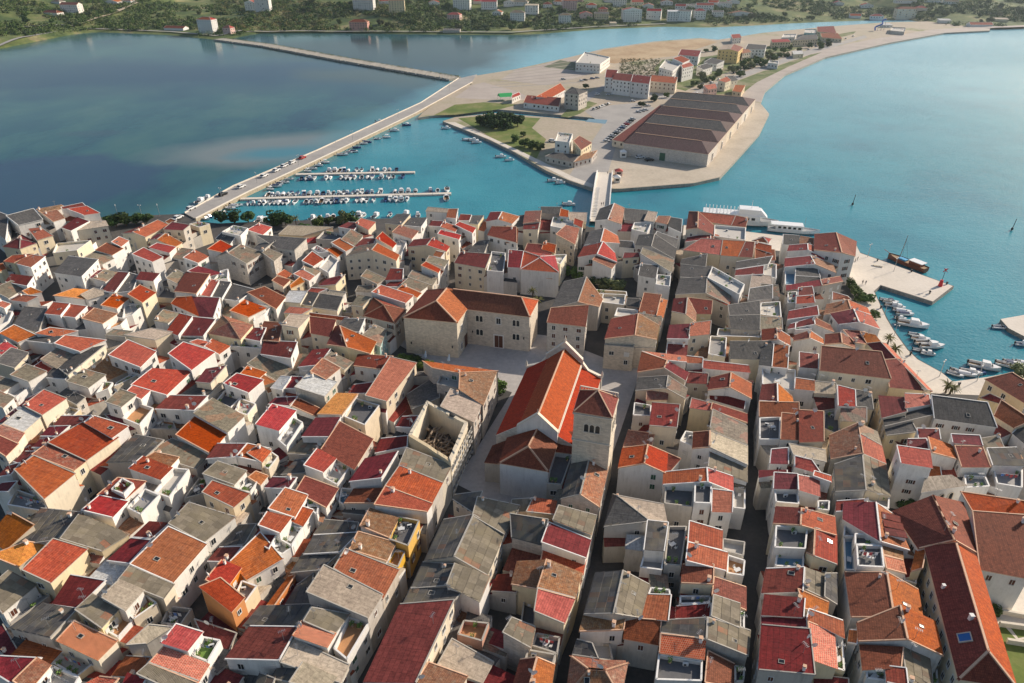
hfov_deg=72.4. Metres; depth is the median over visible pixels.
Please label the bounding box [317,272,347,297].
red roofed house
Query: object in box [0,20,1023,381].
sea
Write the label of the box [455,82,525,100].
gravel yard
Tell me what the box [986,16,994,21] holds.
tree
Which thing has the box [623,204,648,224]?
row house
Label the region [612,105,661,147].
building
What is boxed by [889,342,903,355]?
palm tree
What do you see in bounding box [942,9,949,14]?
tree
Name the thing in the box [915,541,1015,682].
terracotta hall
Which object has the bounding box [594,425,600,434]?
arched window
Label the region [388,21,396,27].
tree
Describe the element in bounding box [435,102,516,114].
canal meadow
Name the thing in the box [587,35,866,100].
spit road
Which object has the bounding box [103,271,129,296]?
red roofed house
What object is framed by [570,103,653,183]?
car park
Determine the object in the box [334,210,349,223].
tree
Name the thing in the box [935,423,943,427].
window
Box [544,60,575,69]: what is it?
sports court
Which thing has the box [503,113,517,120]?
tree
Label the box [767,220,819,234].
tour boat
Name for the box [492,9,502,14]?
villa
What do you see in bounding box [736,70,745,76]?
tree
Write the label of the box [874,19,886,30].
water slide
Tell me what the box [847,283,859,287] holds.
tree
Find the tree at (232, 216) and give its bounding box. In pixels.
[224,209,240,222]
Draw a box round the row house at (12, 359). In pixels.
[0,347,41,378]
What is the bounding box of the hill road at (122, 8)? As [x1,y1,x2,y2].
[83,2,137,22]
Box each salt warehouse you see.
[623,132,717,166]
[635,123,726,154]
[645,114,734,143]
[654,106,742,132]
[662,98,748,123]
[670,92,754,115]
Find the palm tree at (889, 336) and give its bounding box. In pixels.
[881,333,897,343]
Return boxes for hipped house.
[2,232,39,257]
[207,315,253,366]
[363,297,406,354]
[519,251,559,297]
[564,87,586,109]
[567,654,629,682]
[752,236,771,247]
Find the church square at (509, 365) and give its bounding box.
[400,335,637,502]
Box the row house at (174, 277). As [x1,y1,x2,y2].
[165,269,184,292]
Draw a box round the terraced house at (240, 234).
[222,225,251,247]
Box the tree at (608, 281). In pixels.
[602,277,619,288]
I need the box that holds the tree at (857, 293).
[851,289,866,301]
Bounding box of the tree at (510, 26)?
[508,23,514,29]
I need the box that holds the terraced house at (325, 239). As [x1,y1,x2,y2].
[307,230,342,247]
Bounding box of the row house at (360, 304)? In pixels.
[351,295,371,317]
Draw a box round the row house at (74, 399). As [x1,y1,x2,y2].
[59,388,108,416]
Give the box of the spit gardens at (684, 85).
[655,31,855,90]
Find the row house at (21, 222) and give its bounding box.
[6,208,50,239]
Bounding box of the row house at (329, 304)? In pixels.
[311,293,348,315]
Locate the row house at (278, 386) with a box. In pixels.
[270,376,291,399]
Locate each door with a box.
[464,333,467,346]
[493,334,503,348]
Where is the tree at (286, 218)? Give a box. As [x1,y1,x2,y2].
[274,212,293,224]
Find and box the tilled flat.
[596,39,715,63]
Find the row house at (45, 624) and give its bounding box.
[7,602,81,650]
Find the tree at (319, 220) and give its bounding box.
[311,216,323,225]
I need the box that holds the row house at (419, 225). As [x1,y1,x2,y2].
[403,218,427,237]
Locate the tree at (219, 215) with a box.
[212,210,225,222]
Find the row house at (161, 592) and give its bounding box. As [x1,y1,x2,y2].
[117,565,183,616]
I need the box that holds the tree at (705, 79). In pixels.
[701,76,709,81]
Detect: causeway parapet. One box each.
[184,78,458,212]
[195,82,471,218]
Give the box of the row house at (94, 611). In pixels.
[74,593,122,635]
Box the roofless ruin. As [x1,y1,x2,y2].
[408,401,472,497]
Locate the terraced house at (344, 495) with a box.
[337,487,350,509]
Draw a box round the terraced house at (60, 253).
[45,240,97,265]
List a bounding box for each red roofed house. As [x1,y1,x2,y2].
[0,298,19,316]
[0,319,36,350]
[0,339,32,355]
[0,387,39,424]
[0,461,20,483]
[0,480,25,513]
[0,624,16,654]
[0,640,63,682]
[5,271,37,289]
[9,289,52,311]
[13,445,34,463]
[13,455,90,510]
[16,254,53,292]
[21,537,96,600]
[22,386,70,428]
[28,226,55,256]
[28,425,70,442]
[31,436,55,450]
[34,325,78,336]
[34,358,51,374]
[44,301,69,328]
[47,421,120,491]
[52,574,107,607]
[53,330,107,353]
[54,415,90,427]
[61,202,85,217]
[62,217,89,241]
[62,304,87,329]
[65,206,101,222]
[80,306,93,322]
[80,494,129,528]
[84,410,130,449]
[87,649,151,682]
[89,270,101,284]
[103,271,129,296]
[104,414,136,436]
[106,537,151,565]
[108,339,172,377]
[111,236,134,266]
[122,223,144,252]
[122,672,145,682]
[127,380,158,413]
[128,456,173,491]
[129,526,211,607]
[130,368,195,403]
[132,247,180,281]
[133,219,167,250]
[133,516,169,541]
[136,271,163,296]
[148,238,176,263]
[154,395,207,431]
[160,623,204,656]
[163,222,198,248]
[165,218,176,223]
[167,313,192,349]
[167,341,224,379]
[181,316,215,339]
[183,249,218,271]
[187,266,222,278]
[189,339,217,347]
[192,296,223,321]
[193,616,240,649]
[195,365,230,397]
[201,279,219,296]
[201,480,261,522]
[203,438,247,483]
[204,338,239,374]
[207,546,242,570]
[210,668,244,682]
[223,373,268,416]
[224,625,296,682]
[229,531,285,600]
[236,443,271,469]
[245,325,266,347]
[246,443,272,473]
[248,219,272,248]
[254,528,276,549]
[255,403,296,450]
[257,511,291,544]
[260,341,298,367]
[264,473,297,504]
[267,395,297,407]
[267,485,308,519]
[283,306,312,317]
[285,373,303,395]
[291,506,316,538]
[293,269,318,288]
[293,348,331,375]
[297,444,336,484]
[301,417,341,442]
[302,251,323,276]
[308,287,327,293]
[309,312,349,325]
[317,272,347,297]
[331,238,354,270]
[333,548,407,626]
[338,222,357,235]
[346,451,398,494]
[348,382,372,400]
[355,218,376,237]
[355,238,376,247]
[363,599,461,682]
[364,355,419,433]
[371,284,413,312]
[372,434,408,461]
[384,464,443,533]
[385,268,403,283]
[385,273,406,288]
[392,415,418,443]
[428,220,447,239]
[433,250,448,270]
[437,229,467,261]
[440,220,457,233]
[446,208,458,224]
[454,249,490,291]
[455,221,475,250]
[458,214,471,224]
[489,570,516,614]
[504,249,523,292]
[512,92,520,102]
[523,219,539,248]
[526,496,556,522]
[533,587,574,664]
[540,521,591,586]
[604,69,617,91]
[611,73,632,95]
[615,252,639,277]
[630,74,650,98]
[638,402,680,450]
[642,593,675,621]
[643,351,686,369]
[650,75,677,93]
[665,324,689,352]
[666,340,687,355]
[672,55,689,71]
[674,540,727,598]
[675,238,722,268]
[675,600,711,618]
[678,49,700,64]
[680,62,693,81]
[682,520,722,560]
[685,355,703,370]
[686,367,708,404]
[686,393,711,431]
[687,318,711,355]
[687,355,750,400]
[700,208,735,230]
[703,83,716,94]
[706,286,730,327]
[707,488,733,537]
[708,389,745,422]
[717,76,730,91]
[718,235,745,275]
[730,34,740,43]
[734,263,764,294]
[751,624,815,682]
[752,240,771,258]
[753,470,787,509]
[754,563,804,628]
[754,594,805,644]
[756,445,791,469]
[758,615,807,635]
[766,467,797,519]
[770,39,790,47]
[771,343,796,375]
[786,305,818,326]
[787,453,820,476]
[788,347,818,379]
[793,373,815,409]
[794,294,819,314]
[797,286,814,295]
[797,470,819,507]
[806,605,844,645]
[810,252,824,259]
[813,470,831,499]
[814,676,848,682]
[830,291,850,302]
[833,498,868,529]
[834,385,856,419]
[844,629,857,673]
[861,435,885,462]
[866,341,896,358]
[870,395,908,433]
[882,342,932,393]
[883,665,908,682]
[888,441,932,508]
[889,438,927,461]
[904,388,930,410]
[914,424,940,439]
[929,466,941,475]
[948,433,982,446]
[980,393,1005,414]
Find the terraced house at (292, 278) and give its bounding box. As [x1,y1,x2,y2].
[288,273,294,291]
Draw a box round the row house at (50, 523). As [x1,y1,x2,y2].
[13,507,82,545]
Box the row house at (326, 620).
[302,607,349,640]
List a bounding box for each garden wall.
[998,621,1023,629]
[1001,609,1023,618]
[1005,638,1023,646]
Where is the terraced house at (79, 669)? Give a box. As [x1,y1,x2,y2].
[53,652,93,679]
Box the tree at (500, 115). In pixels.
[494,111,508,119]
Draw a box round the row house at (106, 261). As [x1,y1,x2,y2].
[85,250,116,271]
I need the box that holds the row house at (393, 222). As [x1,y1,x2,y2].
[385,214,410,239]
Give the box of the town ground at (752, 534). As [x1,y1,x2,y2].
[0,214,1023,682]
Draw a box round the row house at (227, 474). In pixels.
[202,457,246,488]
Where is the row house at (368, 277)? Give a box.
[360,269,385,286]
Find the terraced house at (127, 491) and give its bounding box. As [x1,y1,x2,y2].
[111,478,134,504]
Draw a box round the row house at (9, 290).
[0,276,23,301]
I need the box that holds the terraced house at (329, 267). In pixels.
[319,255,339,283]
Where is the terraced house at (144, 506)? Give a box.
[118,488,166,538]
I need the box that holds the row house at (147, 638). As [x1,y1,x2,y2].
[124,623,171,656]
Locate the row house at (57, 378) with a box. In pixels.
[45,366,67,393]
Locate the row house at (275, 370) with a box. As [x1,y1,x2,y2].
[246,354,296,379]
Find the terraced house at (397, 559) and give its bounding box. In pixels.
[387,549,407,578]
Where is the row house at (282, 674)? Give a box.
[272,666,295,682]
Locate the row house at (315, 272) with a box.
[301,264,323,282]
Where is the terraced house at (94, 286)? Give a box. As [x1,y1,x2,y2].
[73,285,103,289]
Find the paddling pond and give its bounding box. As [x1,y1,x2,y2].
[585,119,606,123]
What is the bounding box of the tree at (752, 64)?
[747,61,755,67]
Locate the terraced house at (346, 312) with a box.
[342,303,352,317]
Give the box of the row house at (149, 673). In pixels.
[135,662,199,682]
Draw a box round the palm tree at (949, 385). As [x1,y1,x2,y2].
[941,378,957,392]
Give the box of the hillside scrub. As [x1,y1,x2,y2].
[0,0,1023,35]
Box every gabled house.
[147,233,182,250]
[215,244,266,284]
[326,321,376,360]
[345,242,404,279]
[404,237,449,270]
[424,514,504,582]
[486,211,522,244]
[513,656,554,682]
[551,276,602,330]
[553,459,608,536]
[577,241,616,276]
[583,570,649,631]
[584,225,619,257]
[595,203,627,234]
[604,313,658,364]
[616,440,667,501]
[635,234,676,266]
[635,351,688,392]
[635,375,689,425]
[655,615,750,669]
[660,461,733,502]
[670,297,696,324]
[675,276,730,303]
[684,211,713,246]
[685,233,718,246]
[689,425,747,468]
[707,372,753,412]
[717,44,742,63]
[754,382,795,424]
[760,324,790,348]
[766,506,836,554]
[779,276,843,312]
[780,255,835,288]
[784,315,833,339]
[786,242,817,257]
[788,326,823,361]
[804,527,837,573]
[813,232,856,282]
[818,298,870,322]
[819,330,854,354]
[828,306,880,336]
[836,570,922,645]
[837,501,913,557]
[846,604,943,677]
[892,495,976,554]
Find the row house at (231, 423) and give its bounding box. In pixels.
[193,397,256,443]
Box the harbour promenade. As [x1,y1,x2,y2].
[683,225,1023,394]
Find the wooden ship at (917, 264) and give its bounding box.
[884,236,929,272]
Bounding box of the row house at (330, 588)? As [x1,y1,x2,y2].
[305,564,387,652]
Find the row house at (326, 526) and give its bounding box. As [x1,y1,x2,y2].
[313,519,359,534]
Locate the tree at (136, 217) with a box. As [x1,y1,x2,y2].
[126,212,144,224]
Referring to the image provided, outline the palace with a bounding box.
[402,287,539,357]
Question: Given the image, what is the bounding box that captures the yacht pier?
[999,315,1023,339]
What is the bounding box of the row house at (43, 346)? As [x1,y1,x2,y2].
[26,336,61,365]
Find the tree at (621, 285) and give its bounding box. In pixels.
[612,279,626,290]
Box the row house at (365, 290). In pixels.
[355,284,376,299]
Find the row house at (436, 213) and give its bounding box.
[425,207,447,231]
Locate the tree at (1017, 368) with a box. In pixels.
[1008,361,1023,377]
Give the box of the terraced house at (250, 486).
[239,478,262,509]
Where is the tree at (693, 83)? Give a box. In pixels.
[690,80,699,85]
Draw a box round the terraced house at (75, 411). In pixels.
[53,407,85,423]
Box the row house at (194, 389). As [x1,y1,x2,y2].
[180,377,222,399]
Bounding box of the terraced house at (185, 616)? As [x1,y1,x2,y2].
[161,606,195,628]
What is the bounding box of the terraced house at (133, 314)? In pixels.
[122,303,147,329]
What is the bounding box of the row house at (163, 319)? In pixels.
[153,309,178,329]
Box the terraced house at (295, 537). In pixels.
[281,525,304,555]
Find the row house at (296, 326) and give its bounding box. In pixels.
[281,313,309,353]
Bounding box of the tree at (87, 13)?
[84,11,92,16]
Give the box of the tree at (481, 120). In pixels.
[475,114,489,125]
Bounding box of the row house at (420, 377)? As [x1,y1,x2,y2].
[414,371,427,384]
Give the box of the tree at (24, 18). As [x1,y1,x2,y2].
[19,16,29,21]
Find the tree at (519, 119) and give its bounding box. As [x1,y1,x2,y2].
[512,115,524,125]
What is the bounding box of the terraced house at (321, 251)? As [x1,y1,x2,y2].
[304,245,328,258]
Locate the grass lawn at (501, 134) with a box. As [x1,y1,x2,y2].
[459,116,545,157]
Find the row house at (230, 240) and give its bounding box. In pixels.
[215,232,236,245]
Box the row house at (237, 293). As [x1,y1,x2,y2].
[222,283,253,317]
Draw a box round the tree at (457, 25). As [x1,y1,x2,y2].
[454,23,462,28]
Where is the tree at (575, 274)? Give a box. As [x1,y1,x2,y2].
[571,268,583,278]
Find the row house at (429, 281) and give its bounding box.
[407,270,439,289]
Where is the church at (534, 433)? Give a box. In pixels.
[484,335,602,498]
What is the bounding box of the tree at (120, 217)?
[109,211,133,225]
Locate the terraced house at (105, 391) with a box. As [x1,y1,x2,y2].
[91,382,114,410]
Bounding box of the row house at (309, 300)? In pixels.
[301,291,319,307]
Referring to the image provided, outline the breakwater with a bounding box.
[214,38,460,80]
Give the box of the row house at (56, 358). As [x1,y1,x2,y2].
[40,348,73,368]
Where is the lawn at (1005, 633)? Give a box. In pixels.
[999,627,1015,641]
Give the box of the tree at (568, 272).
[565,266,576,275]
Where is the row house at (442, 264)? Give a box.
[426,255,448,287]
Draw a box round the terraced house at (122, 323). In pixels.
[105,317,139,333]
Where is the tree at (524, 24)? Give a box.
[522,21,530,26]
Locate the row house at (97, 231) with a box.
[77,220,111,246]
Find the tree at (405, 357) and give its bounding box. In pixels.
[395,353,414,361]
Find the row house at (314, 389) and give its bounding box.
[294,370,337,407]
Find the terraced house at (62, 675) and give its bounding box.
[47,666,94,682]
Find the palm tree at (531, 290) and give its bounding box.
[528,286,537,297]
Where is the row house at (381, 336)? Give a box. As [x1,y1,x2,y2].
[362,324,392,354]
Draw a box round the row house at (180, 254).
[172,247,193,272]
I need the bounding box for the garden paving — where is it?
[996,588,1023,639]
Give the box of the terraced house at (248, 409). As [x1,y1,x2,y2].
[235,398,258,434]
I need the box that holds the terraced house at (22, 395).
[8,387,31,405]
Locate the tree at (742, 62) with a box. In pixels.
[740,60,747,65]
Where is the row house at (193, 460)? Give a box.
[154,438,207,478]
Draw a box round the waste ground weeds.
[619,58,659,75]
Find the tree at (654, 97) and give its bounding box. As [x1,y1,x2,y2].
[650,93,658,100]
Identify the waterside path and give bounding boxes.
[446,122,593,187]
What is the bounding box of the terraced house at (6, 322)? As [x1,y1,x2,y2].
[0,311,17,331]
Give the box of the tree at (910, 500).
[895,498,915,507]
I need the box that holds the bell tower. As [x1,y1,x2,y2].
[571,385,618,496]
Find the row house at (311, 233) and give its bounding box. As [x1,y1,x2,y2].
[278,225,332,243]
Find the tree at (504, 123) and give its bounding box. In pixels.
[498,117,512,128]
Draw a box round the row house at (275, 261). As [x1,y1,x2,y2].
[260,247,288,277]
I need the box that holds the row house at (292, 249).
[255,234,307,273]
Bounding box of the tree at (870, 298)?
[859,294,875,302]
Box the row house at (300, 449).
[286,436,323,466]
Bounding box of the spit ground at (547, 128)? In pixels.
[418,21,989,191]
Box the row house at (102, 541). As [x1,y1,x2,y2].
[59,513,129,567]
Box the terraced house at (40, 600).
[6,591,52,625]
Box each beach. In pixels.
[741,27,989,101]
[981,25,1023,27]
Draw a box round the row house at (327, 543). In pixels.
[292,532,356,561]
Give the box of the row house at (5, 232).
[0,212,11,251]
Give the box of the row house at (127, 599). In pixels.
[100,575,146,622]
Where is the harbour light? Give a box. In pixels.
[938,268,947,286]
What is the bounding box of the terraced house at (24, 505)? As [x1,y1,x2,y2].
[7,489,46,518]
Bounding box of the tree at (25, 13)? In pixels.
[21,11,28,15]
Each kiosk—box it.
[613,175,620,182]
[614,168,622,175]
[620,149,626,157]
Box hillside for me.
[0,0,1023,48]
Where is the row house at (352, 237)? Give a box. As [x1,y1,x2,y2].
[341,229,373,248]
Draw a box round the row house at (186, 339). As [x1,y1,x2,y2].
[175,328,201,343]
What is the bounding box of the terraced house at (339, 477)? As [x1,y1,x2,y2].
[324,464,350,494]
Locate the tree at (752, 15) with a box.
[747,12,756,18]
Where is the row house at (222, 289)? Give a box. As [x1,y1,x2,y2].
[212,280,231,308]
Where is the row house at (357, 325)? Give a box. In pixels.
[339,316,365,333]
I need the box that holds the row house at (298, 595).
[285,573,313,604]
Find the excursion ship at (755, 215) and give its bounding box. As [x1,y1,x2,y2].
[703,203,778,225]
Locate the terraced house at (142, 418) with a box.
[122,403,158,436]
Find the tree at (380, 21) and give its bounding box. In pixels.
[376,18,384,24]
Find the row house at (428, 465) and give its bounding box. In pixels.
[399,447,452,513]
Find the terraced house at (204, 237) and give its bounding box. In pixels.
[190,221,213,248]
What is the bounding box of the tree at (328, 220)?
[323,216,335,224]
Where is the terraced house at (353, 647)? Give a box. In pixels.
[334,617,372,679]
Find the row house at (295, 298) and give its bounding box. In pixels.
[284,290,307,309]
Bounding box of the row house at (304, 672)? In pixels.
[288,661,337,682]
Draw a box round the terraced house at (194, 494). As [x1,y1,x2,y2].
[182,478,206,506]
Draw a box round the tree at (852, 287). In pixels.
[850,285,863,292]
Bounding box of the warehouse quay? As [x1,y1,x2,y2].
[593,103,768,187]
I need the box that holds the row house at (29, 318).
[0,305,48,342]
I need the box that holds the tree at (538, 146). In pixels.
[535,142,544,149]
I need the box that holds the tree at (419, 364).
[416,359,429,368]
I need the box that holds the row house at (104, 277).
[92,269,116,286]
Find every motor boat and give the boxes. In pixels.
[193,197,204,204]
[225,205,235,209]
[254,215,262,221]
[270,184,281,186]
[308,214,315,219]
[317,197,323,204]
[355,210,361,217]
[371,211,379,218]
[443,194,448,201]
[495,154,505,157]
[547,177,558,181]
[555,180,564,183]
[562,201,574,205]
[882,298,898,302]
[884,301,902,306]
[890,303,905,308]
[892,307,911,311]
[895,311,913,315]
[896,317,929,328]
[907,331,922,335]
[910,334,930,339]
[912,347,925,350]
[913,339,938,344]
[918,340,944,348]
[920,349,935,355]
[946,369,963,377]
[949,367,963,373]
[953,368,977,377]
[959,367,982,375]
[966,359,1001,371]
[991,324,1005,328]
[994,359,1013,367]
[1002,358,1023,365]
[1014,340,1023,345]
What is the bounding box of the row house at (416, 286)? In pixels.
[401,278,428,295]
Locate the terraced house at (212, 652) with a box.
[192,636,230,674]
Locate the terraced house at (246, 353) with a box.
[230,342,261,366]
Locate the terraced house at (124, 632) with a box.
[109,615,143,652]
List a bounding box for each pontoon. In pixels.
[240,192,450,200]
[295,171,414,175]
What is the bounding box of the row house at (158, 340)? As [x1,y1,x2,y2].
[123,328,173,363]
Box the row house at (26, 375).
[9,360,48,394]
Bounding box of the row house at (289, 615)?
[238,604,312,632]
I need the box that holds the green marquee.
[497,93,511,100]
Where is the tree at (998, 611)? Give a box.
[992,603,1003,617]
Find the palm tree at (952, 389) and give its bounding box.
[945,381,960,393]
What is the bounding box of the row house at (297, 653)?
[280,639,357,682]
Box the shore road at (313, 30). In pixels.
[0,23,665,45]
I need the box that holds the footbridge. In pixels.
[589,170,612,222]
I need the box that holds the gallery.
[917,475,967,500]
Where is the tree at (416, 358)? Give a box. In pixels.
[410,354,421,361]
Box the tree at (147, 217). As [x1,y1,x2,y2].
[139,213,153,223]
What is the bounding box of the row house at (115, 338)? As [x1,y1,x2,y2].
[104,328,133,353]
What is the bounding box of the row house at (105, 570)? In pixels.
[87,559,127,587]
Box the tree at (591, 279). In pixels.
[589,276,595,285]
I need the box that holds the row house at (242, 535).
[222,523,256,546]
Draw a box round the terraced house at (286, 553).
[274,541,295,569]
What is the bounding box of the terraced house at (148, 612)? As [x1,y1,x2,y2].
[131,595,162,626]
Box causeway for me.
[185,74,476,220]
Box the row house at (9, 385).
[0,376,20,393]
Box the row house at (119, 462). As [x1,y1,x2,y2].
[100,434,163,479]
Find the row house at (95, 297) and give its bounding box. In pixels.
[80,288,108,309]
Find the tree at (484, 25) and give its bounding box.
[482,22,490,27]
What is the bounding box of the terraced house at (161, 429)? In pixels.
[149,419,177,441]
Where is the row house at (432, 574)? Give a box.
[411,561,453,588]
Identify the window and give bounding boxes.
[6,404,13,412]
[9,607,18,617]
[36,582,44,589]
[87,658,93,665]
[105,617,118,634]
[132,368,139,373]
[134,602,139,611]
[146,615,153,623]
[181,586,188,597]
[189,565,194,573]
[193,574,198,582]
[202,674,208,682]
[210,537,216,545]
[236,663,244,670]
[255,575,261,583]
[272,566,277,573]
[330,497,336,509]
[352,653,357,665]
[365,644,370,656]
[377,627,381,638]
[411,552,415,563]
[442,623,445,635]
[475,315,479,321]
[496,317,500,324]
[512,319,516,326]
[550,490,556,495]
[582,423,589,432]
[589,424,594,433]
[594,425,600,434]
[609,635,614,641]
[637,645,643,651]
[649,484,654,489]
[650,474,655,480]
[668,572,674,577]
[668,582,674,587]
[692,588,698,594]
[695,454,702,459]
[698,509,703,514]
[717,515,722,520]
[767,676,773,681]
[818,566,827,572]
[857,658,860,670]
[864,379,871,383]
[901,489,910,493]
[906,479,914,484]
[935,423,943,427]
[939,629,942,640]
[940,669,944,680]
[943,643,946,654]
[946,658,950,669]
[947,492,953,498]
[949,674,954,682]
[951,425,959,429]
[965,427,973,431]
[984,575,992,580]
[1007,579,1016,585]
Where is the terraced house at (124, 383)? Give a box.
[114,374,137,391]
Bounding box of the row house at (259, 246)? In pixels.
[254,242,273,251]
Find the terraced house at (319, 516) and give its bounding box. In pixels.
[307,501,325,527]
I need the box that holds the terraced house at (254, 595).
[237,580,271,612]
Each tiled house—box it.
[0,263,13,282]
[0,424,34,452]
[0,435,21,469]
[0,511,35,549]
[0,538,44,579]
[3,253,32,274]
[12,657,53,682]
[22,287,46,307]
[31,442,97,497]
[36,201,63,218]
[41,207,66,242]
[53,288,87,305]
[55,620,129,673]
[74,308,118,338]
[86,675,119,682]
[91,354,127,384]
[95,241,129,271]
[96,477,146,501]
[100,290,129,317]
[127,284,166,327]
[146,451,180,467]
[149,646,215,682]
[170,293,198,316]
[174,271,210,296]
[175,416,227,454]
[195,577,248,635]
[204,559,242,588]
[207,240,231,261]
[229,299,266,327]
[233,453,261,476]
[240,365,266,377]
[246,284,285,321]
[247,470,269,506]
[261,375,275,401]
[262,321,282,341]
[267,574,298,604]
[271,276,290,295]
[276,269,291,278]
[289,276,308,290]
[289,392,321,425]
[292,620,336,656]
[296,475,340,519]
[301,316,335,351]
[310,357,347,392]
[317,388,358,422]
[320,421,377,476]
[326,242,344,272]
[343,488,382,509]
[345,353,389,392]
[349,531,395,563]
[359,507,398,538]
[373,485,433,552]
[375,231,396,251]
[392,225,422,245]
[397,283,421,303]
[417,661,467,682]
[420,261,445,287]
[422,360,497,402]
[458,369,496,438]
[487,225,516,252]
[506,228,517,259]
[511,559,545,614]
[514,207,551,231]
[523,95,560,111]
[524,243,551,254]
[536,83,565,98]
[536,558,581,629]
[540,550,586,605]
[541,240,556,254]
[546,304,588,355]
[556,225,578,265]
[559,208,568,219]
[573,136,591,155]
[573,218,583,248]
[574,150,597,167]
[579,607,625,659]
[584,256,615,288]
[616,609,661,670]
[623,429,654,446]
[637,291,661,314]
[645,384,667,404]
[654,216,670,233]
[655,629,705,673]
[656,298,667,341]
[667,453,680,470]
[678,563,714,597]
[688,297,712,321]
[704,650,734,682]
[707,396,747,429]
[710,576,746,610]
[732,85,745,96]
[732,215,747,226]
[738,241,754,260]
[741,49,750,60]
[753,249,775,263]
[753,401,799,439]
[778,408,798,447]
[797,588,828,614]
[798,408,824,447]
[799,232,813,244]
[807,620,837,682]
[815,345,891,410]
[816,26,835,35]
[820,33,841,41]
[821,422,863,475]
[843,326,866,348]
[849,644,903,682]
[859,328,879,348]
[882,545,903,560]
[883,554,906,578]
[885,356,931,396]
[904,550,925,581]
[927,436,957,469]
[942,440,990,480]
[958,488,1023,516]
[969,510,1023,609]
[977,372,1023,411]
[993,399,1023,444]
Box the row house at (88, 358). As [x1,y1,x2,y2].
[59,344,107,378]
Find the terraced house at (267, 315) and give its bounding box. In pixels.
[253,304,273,326]
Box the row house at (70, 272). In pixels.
[54,256,106,291]
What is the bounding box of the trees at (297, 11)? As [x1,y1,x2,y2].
[213,0,399,31]
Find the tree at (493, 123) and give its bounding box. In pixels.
[487,116,499,128]
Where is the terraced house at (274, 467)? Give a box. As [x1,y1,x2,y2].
[264,452,287,478]
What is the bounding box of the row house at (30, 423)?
[1,406,45,441]
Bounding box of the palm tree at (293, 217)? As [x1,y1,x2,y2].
[290,214,299,224]
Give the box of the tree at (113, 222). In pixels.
[102,214,119,226]
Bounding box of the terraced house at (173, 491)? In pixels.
[154,468,196,521]
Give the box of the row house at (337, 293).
[327,290,348,302]
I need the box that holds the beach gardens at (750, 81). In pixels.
[716,53,818,95]
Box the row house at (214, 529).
[167,500,252,554]
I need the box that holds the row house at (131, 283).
[117,271,137,296]
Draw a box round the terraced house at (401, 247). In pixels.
[394,238,411,275]
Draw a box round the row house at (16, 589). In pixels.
[0,570,38,627]
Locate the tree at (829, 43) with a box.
[825,41,831,46]
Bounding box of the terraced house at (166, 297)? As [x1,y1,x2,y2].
[157,286,175,310]
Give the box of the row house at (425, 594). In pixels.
[403,582,460,623]
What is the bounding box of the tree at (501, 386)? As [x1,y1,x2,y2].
[498,378,507,394]
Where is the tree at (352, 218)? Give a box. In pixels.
[342,210,358,221]
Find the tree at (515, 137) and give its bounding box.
[511,134,519,141]
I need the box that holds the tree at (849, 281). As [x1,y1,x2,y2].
[846,277,855,285]
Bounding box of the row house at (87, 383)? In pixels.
[65,364,106,403]
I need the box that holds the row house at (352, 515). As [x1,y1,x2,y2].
[332,498,371,522]
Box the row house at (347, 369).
[323,351,354,386]
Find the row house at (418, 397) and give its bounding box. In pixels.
[399,380,440,419]
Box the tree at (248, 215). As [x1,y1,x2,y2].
[240,211,254,222]
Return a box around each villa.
[43,10,63,15]
[51,0,65,3]
[59,2,83,12]
[105,0,122,3]
[164,25,188,30]
[196,17,217,33]
[222,25,235,33]
[244,0,254,10]
[254,0,271,11]
[349,19,369,30]
[352,0,375,10]
[379,0,387,3]
[388,0,404,12]
[429,0,438,4]
[443,28,460,32]
[447,12,461,19]
[453,0,471,9]
[472,0,480,3]
[481,0,496,9]
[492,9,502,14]
[504,0,513,6]
[510,10,524,20]
[514,0,528,5]
[525,4,538,14]
[543,2,551,7]
[552,0,561,4]
[558,13,570,22]
[562,0,576,10]
[579,11,592,18]
[586,3,596,7]
[594,12,608,19]
[598,6,607,11]
[612,0,626,6]
[621,7,641,21]
[630,0,643,4]
[643,3,653,7]
[646,8,661,19]
[660,0,672,4]
[666,10,678,20]
[675,4,686,9]
[678,9,691,21]
[693,8,705,19]
[695,3,713,10]
[707,0,718,4]
[712,10,723,16]
[717,2,731,7]
[726,0,739,3]
[727,10,752,15]
[832,1,843,4]
[849,13,861,18]
[859,3,873,7]
[869,14,883,20]
[880,23,892,27]
[892,6,917,19]
[893,0,916,3]
[915,5,926,10]
[922,0,941,2]
[937,18,951,22]
[942,0,958,3]
[966,22,993,26]
[994,17,1008,21]
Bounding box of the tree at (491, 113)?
[483,110,495,120]
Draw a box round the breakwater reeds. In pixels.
[225,38,458,76]
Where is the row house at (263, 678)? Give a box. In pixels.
[255,672,275,682]
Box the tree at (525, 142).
[518,138,529,146]
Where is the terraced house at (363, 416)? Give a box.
[344,398,382,441]
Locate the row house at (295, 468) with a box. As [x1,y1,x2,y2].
[280,457,308,481]
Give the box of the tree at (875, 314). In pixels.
[870,309,880,318]
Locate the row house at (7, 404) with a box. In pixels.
[0,391,17,419]
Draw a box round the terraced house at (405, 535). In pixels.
[388,516,422,578]
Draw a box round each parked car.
[172,215,183,219]
[185,206,195,210]
[236,184,245,188]
[644,157,653,161]
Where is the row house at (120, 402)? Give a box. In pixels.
[105,388,138,418]
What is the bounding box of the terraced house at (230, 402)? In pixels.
[217,390,240,409]
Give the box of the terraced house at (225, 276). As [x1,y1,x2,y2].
[214,269,231,283]
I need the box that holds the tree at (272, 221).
[263,210,285,225]
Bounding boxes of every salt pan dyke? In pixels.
[505,68,572,76]
[506,72,570,78]
[509,65,568,73]
[512,61,568,70]
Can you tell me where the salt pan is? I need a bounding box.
[501,59,591,84]
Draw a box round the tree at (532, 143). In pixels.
[528,140,539,147]
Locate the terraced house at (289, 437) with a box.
[272,417,303,462]
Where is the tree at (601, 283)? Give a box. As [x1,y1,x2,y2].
[594,277,609,288]
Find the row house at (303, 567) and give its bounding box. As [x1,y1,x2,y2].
[283,553,338,581]

